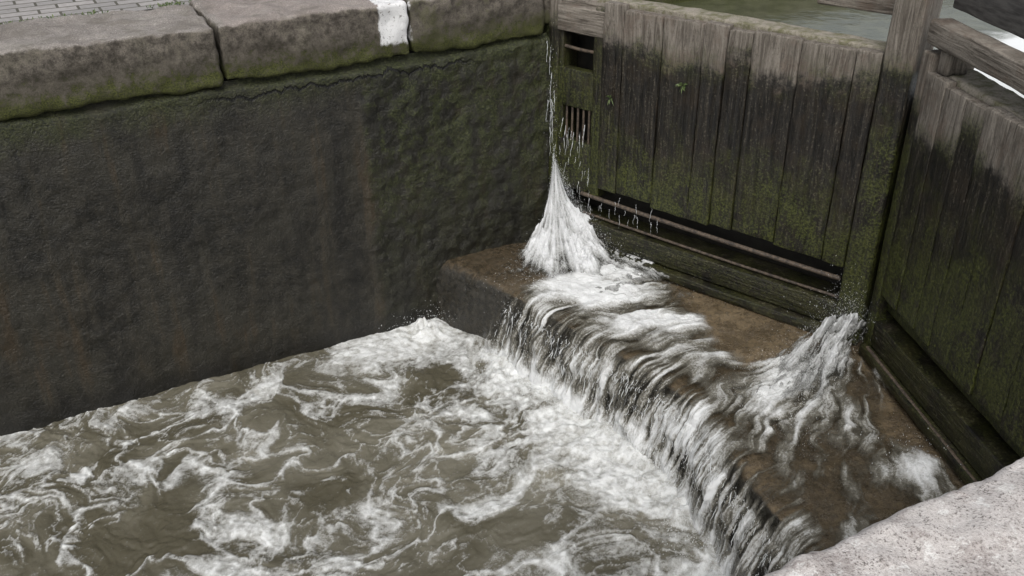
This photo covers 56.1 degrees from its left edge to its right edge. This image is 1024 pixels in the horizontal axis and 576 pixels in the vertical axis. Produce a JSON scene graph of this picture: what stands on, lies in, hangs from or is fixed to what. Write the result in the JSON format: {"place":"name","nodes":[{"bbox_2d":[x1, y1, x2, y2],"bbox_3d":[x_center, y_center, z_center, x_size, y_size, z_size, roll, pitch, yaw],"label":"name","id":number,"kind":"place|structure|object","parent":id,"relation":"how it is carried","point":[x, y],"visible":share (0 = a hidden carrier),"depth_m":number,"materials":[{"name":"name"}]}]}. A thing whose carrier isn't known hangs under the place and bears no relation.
{"place":"outdoors","nodes":[
{"label":"outdoors","id":0,"kind":"place"},
{"bbox_2d":[0,0,189,23],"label":"brick pavement","id":1,"kind":"structure","parent":0,"point":[16,10],"depth_m":5.58,"materials":[{"name":"grey brick"}]},
{"bbox_2d":[0,0,190,23],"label":"grass","id":2,"kind":"structure","parent":1,"relation":"on","point":[162,5],"depth_m":5.43,"materials":[{"name":"green plant"}]},
{"bbox_2d":[0,317,745,575],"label":"canal water","id":3,"kind":"structure","parent":0,"point":[430,448],"depth_m":5.19,"materials":[{"name":"liquid"}]},
{"bbox_2d":[0,33,550,435],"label":"lock chamber wall","id":4,"kind":"structure","parent":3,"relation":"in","point":[153,245],"depth_m":5.72,"materials":[{"name":"grey stone"}]},
{"bbox_2d":[436,242,964,575],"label":"sill block","id":5,"kind":"structure","parent":4,"relation":"attached to","point":[468,301],"depth_m":5.38,"materials":[{"name":"concrete"}]},
{"bbox_2d":[381,44,961,575],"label":"waterfall","id":6,"kind":"structure","parent":5,"relation":"on","point":[607,298],"depth_m":5.28,"materials":[{"name":"liquid"}]},
{"bbox_2d":[548,0,942,343],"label":"lock gate","id":7,"kind":"structure","parent":5,"relation":"on","point":[753,166],"depth_m":5.61,"materials":[{"name":"brown wood"}]},
{"bbox_2d":[676,82,686,92],"bbox_3d":[0.984,-1.166,5.599,0.072,0.060,0.053,21,36,33],"label":"fern plant","id":8,"kind":"object","parent":7,"relation":"attached to","point":[683,87],"visible":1,"depth_m":5.60,"materials":[{"name":"green plant"}]},
{"bbox_2d":[859,0,1023,484],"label":"lock gate","id":9,"kind":"structure","parent":5,"relation":"on","point":[941,349],"depth_m":4.49,"materials":[{"name":"brown wood"}]},
{"bbox_2d":[673,0,1023,97],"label":"canal water","id":10,"kind":"structure","parent":0,"point":[813,14],"depth_m":6.44,"materials":[{"name":"grey liquid"}]},
{"bbox_3d":[13.382,-4.118,13.595,29.500,2.500,0.300,-15,33,-25],"label":"upstream wall","id":11,"kind":"object","parent":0,"visible":0},
{"bbox_2d":[0,0,694,120],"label":"stone coping","id":12,"kind":"object","parent":11,"relation":"on","point":[73,61],"visible":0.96,"depth_m":5.25,"materials":[{"name":"grey stone"}]},
{"bbox_2d":[543,24,548,36],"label":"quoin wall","id":13,"kind":"structure","parent":11,"relation":"attached to","point":[546,29],"depth_m":6.19,"materials":[{"name":"black stone"}]},
{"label":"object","id":14,"kind":"object","parent":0,"visible":0},
{"bbox_2d":[764,457,1023,575],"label":"stone coping","id":15,"kind":"object","parent":14,"relation":"on","point":[974,529],"visible":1,"depth_m":2.00,"materials":[{"name":"stone"}]}
]}

